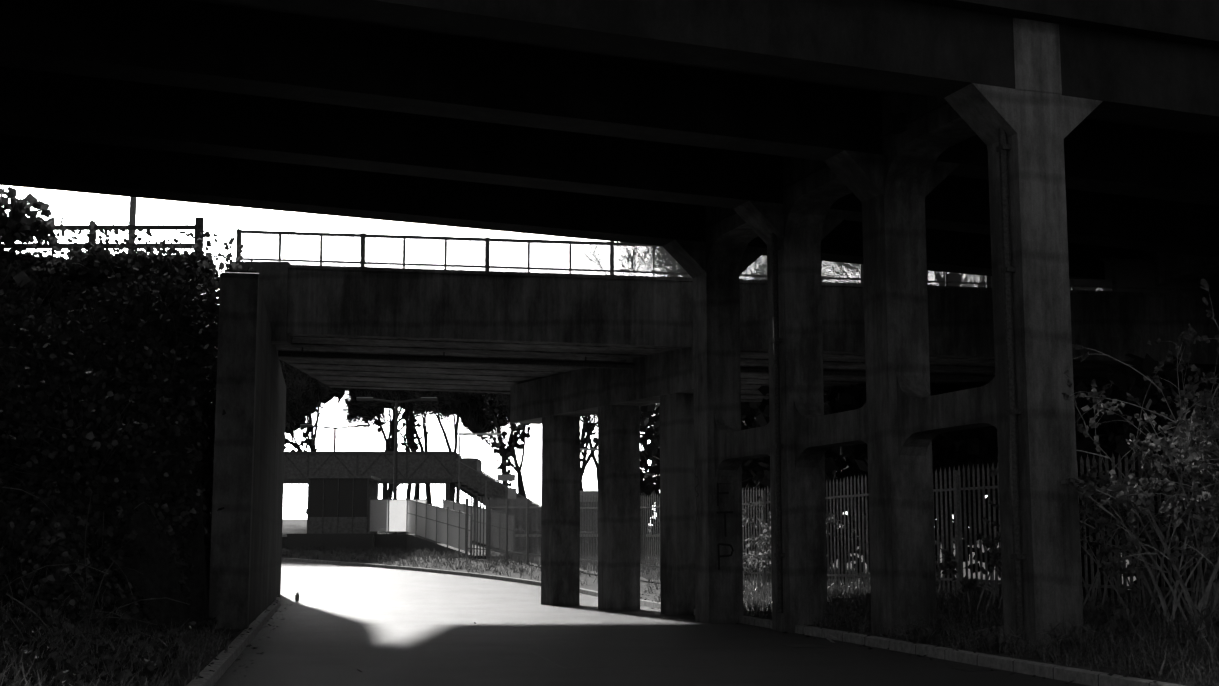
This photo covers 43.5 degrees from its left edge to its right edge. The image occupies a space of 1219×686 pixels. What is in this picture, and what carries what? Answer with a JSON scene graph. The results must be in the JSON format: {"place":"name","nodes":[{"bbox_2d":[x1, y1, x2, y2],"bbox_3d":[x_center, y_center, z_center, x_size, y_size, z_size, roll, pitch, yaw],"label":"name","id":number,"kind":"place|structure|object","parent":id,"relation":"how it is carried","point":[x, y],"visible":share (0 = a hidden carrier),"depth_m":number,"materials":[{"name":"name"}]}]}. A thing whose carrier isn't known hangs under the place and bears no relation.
{"place":"outdoors","nodes":[
{"label":"outdoors","id":0,"kind":"place"},
{"bbox_2d":[0,273,272,685],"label":"embankment","id":1,"kind":"structure","parent":0,"point":[158,578],"depth_m":21.37,"materials":[{"name":"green plant"}]},
{"bbox_2d":[0,187,172,375],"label":"embankment bushes","id":2,"kind":"object","parent":1,"relation":"on","point":[21,210],"depth_m":27.56,"materials":[{"name":"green plant"}]},
{"bbox_2d":[3,217,203,253],"bbox_3d":[-23.679,-1.687,28.696,32.125,1.300,0.142,0,-8,1],"label":"fence","id":3,"kind":"object","parent":1,"relation":"on","point":[198,227],"visible":0.33,"depth_m":28.55,"materials":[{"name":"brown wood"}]},
{"bbox_2d":[0,248,217,685],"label":"embankment ivy leaves","id":4,"kind":"object","parent":1,"relation":"on","point":[174,410],"visible":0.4,"depth_m":21.07,"materials":[{"name":"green plant"}]},
{"bbox_2d":[0,192,218,653],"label":"bramble stems","id":5,"kind":"object","parent":1,"relation":"on","point":[89,618],"visible":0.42,"depth_m":19.19,"materials":[{"name":"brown plant"}]},
{"bbox_2d":[0,209,253,575],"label":"ivy lumps","id":6,"kind":"object","parent":1,"relation":"on","point":[98,418],"visible":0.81,"depth_m":23.54,"materials":[{"name":"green plant"}]},
{"bbox_2d":[0,195,261,558],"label":"ivy stems","id":7,"kind":"object","parent":1,"relation":"on","point":[102,465],"visible":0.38,"depth_m":23.76,"materials":[{"name":"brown plant"}]},
{"bbox_2d":[128,197,136,253],"bbox_3d":[-9.716,-5.146,31.474,0.155,8.700,0.155,0,-8,1],"label":"pole","id":8,"kind":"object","parent":1,"relation":"on","point":[132,211],"depth_m":31.07,"materials":[{"name":"grey metal"}]},
{"bbox_2d":[209,272,258,629],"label":"concrete pillar","id":9,"kind":"structure","parent":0,"point":[230,554],"depth_m":22.82,"materials":[{"name":"grey concrete"}]},
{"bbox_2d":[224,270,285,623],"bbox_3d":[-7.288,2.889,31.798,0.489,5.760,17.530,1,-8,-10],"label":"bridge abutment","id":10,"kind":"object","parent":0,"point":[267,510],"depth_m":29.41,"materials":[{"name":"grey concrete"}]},
{"bbox_2d":[234,262,291,344],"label":"bridge end block","id":11,"kind":"structure","parent":10,"relation":"on","point":[273,279],"depth_m":30.21,"materials":[{"name":"grey concrete"}]},
{"bbox_2d":[309,478,367,516],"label":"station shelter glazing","id":12,"kind":"structure","parent":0,"point":[331,497],"depth_m":69.65,"materials":[{"name":"glass"}]},
{"bbox_2d":[368,435,538,555],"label":"station posts and lamp columns","id":13,"kind":"object","parent":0,"point":[453,502],"visible":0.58,"depth_m":69.68,"materials":[{"name":"grey metal"}]},
{"bbox_2d":[370,500,510,551],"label":"fence panels","id":14,"kind":"object","parent":13,"relation":"attached to","point":[401,518],"visible":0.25,"depth_m":66.51,"materials":[{"name":"grey metal"}]},
{"bbox_2d":[0,185,987,525],"label":"sky","id":15,"kind":"structure","parent":0,"point":[224,221],"materials":[{"name":"white"}]},
{"bbox_2d":[214,561,1089,685],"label":"road","id":16,"kind":"structure","parent":0,"point":[386,627],"depth_m":20.99,"materials":[{"name":"grey asphalt"}]},
{"bbox_2d":[255,615,705,685],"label":"road repair patches","id":17,"kind":"object","parent":16,"relation":"on","point":[563,657],"visible":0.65,"depth_m":17.11,"materials":[{"name":"grey asphalt"}]},
{"bbox_2d":[62,406,1217,685],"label":"dead leaf litter","id":18,"kind":"object","parent":16,"relation":"on","point":[658,608],"visible":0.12,"depth_m":18.40,"materials":[{"name":"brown plant"}]},
{"bbox_2d":[186,558,1185,685],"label":"kerbs","id":19,"kind":"structure","parent":16,"relation":"on","point":[227,659],"depth_m":18.18,"materials":[{"name":"concrete"}]},
{"bbox_2d":[295,593,1207,642],"bbox_3d":[-0.118,4.468,25.708,0.441,0.580,27.156,5,-9,-34],"label":"litter paper cup and scraps","id":20,"kind":"object","parent":16,"relation":"on","point":[832,635],"visible":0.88,"depth_m":21.00,"materials":[{"name":"grey paper"}]},
{"bbox_2d":[512,626,997,685],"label":"manhole covers","id":21,"kind":"object","parent":16,"relation":"on","point":[956,668],"visible":1,"depth_m":16.50,"materials":[{"name":"metal"}]},
{"bbox_2d":[282,519,1218,685],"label":"verge terrain","id":22,"kind":"structure","parent":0,"point":[294,526],"depth_m":37.83,"materials":[{"name":"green plant"}]},
{"bbox_2d":[287,534,510,557],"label":"station brickwork","id":23,"kind":"object","parent":22,"relation":"on","point":[388,541],"visible":0.25,"depth_m":69.16,"materials":[{"name":"brick"}]},
{"bbox_2d":[282,534,658,555],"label":"station platform concrete","id":24,"kind":"object","parent":22,"relation":"on","point":[284,540],"visible":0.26,"depth_m":69.29,"materials":[{"name":"grey concrete"}]},
{"bbox_2d":[284,451,539,533],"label":"station steelwork","id":25,"kind":"object","parent":24,"relation":"on","point":[449,489],"visible":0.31,"depth_m":88.74,"materials":[{"name":"grey metal"}]},
{"bbox_2d":[284,454,597,533],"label":"station cladding","id":26,"kind":"structure","parent":25,"relation":"attached to","point":[382,467],"depth_m":88.70,"materials":[{"name":"grey metal"}]},
{"bbox_2d":[300,398,654,533],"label":"station lamp columns","id":27,"kind":"structure","parent":24,"relation":"on","point":[395,445],"depth_m":78.11,"materials":[{"name":"grey metal"}]},
{"bbox_2d":[282,397,858,536],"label":"station signs and lanterns","id":28,"kind":"object","parent":22,"relation":"on","point":[512,492],"visible":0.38,"depth_m":84.62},
{"bbox_2d":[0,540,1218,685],"bbox_3d":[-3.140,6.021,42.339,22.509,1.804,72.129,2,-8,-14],"label":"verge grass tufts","id":29,"kind":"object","parent":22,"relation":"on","point":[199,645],"visible":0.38,"depth_m":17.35,"materials":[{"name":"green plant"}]},
{"bbox_2d":[217,275,1218,470],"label":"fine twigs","id":30,"kind":"object","parent":22,"relation":"on","point":[374,392],"visible":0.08,"depth_m":105.25,"materials":[{"name":"black plant"}]},
{"bbox_2d":[218,239,1218,460],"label":"tree twigs","id":31,"kind":"object","parent":22,"relation":"on","point":[353,409],"depth_m":104.52,"materials":[{"name":"black plant"}]},
{"bbox_2d":[285,390,1182,541],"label":"trees","id":32,"kind":"object","parent":22,"relation":"on","point":[387,490],"visible":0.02,"depth_m":105.73,"materials":[{"name":"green plant"}]},
{"bbox_2d":[285,374,1215,589],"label":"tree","id":33,"kind":"object","parent":32,"relation":"attached to","point":[517,428],"visible":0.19,"depth_m":98.66,"materials":[{"name":"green plant"}]},
{"bbox_2d":[465,442,1218,614],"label":"palisade fence","id":34,"kind":"object","parent":22,"relation":"on","point":[649,567],"visible":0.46,"depth_m":30.82,"materials":[{"name":"grey metal"}]},
{"bbox_2d":[510,342,1215,614],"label":"support columns","id":35,"kind":"structure","parent":22,"relation":"on","point":[558,406],"depth_m":33.07,"materials":[{"name":"grey concrete"}]},
{"bbox_2d":[275,264,1218,403],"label":"bridge deck","id":36,"kind":"structure","parent":35,"relation":"on","point":[476,314],"depth_m":30.20,"materials":[{"name":"grey concrete"}]},
{"bbox_2d":[236,229,1218,294],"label":"bridge railing","id":37,"kind":"object","parent":36,"relation":"on","point":[988,282],"visible":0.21,"depth_m":30.47,"materials":[{"name":"grey metal"}]},
{"bbox_2d":[640,353,1218,594],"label":"scrub row","id":38,"kind":"object","parent":22,"relation":"on","point":[853,460],"depth_m":35.09,"materials":[{"name":"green plant"}]},
{"bbox_2d":[663,18,1218,644],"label":"support columns","id":39,"kind":"structure","parent":22,"relation":"on","point":[899,420],"depth_m":21.24,"materials":[{"name":"concrete"}]},
{"bbox_2d":[0,0,1218,279],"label":"viaduct deck","id":40,"kind":"structure","parent":39,"relation":"on","point":[654,122],"depth_m":20.87,"materials":[{"name":"concrete"}]},
{"bbox_2d":[278,102,1128,634],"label":"pipes","id":41,"kind":"object","parent":39,"relation":"attached to","point":[900,122],"visible":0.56,"depth_m":23.97,"materials":[{"name":"metal"}]},
{"bbox_2d":[695,459,733,569],"bbox_3d":[1.801,3.043,27.232,0.789,1.973,0.258,-5,-9,33],"label":"graffiti","id":42,"kind":"object","parent":39,"relation":"attached to","point":[724,512],"visible":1,"depth_m":27.06,"materials":[{"name":"black paint"}]},
{"bbox_2d":[742,278,1218,654],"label":"verge shrub","id":43,"kind":"object","parent":22,"relation":"on","point":[1209,426],"depth_m":18.74,"materials":[{"name":"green plant"}]},
{"bbox_2d":[977,366,1218,587],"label":"bush","id":44,"kind":"object","parent":22,"relation":"on","point":[1123,448],"visible":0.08,"depth_m":26.82,"materials":[{"name":"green plant"}]},
{"bbox_2d":[982,359,1216,594],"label":"thicket stems","id":45,"kind":"object","parent":22,"relation":"on","point":[1188,584],"visible":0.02,"depth_m":26.98,"materials":[{"name":"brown plant"}]}
]}

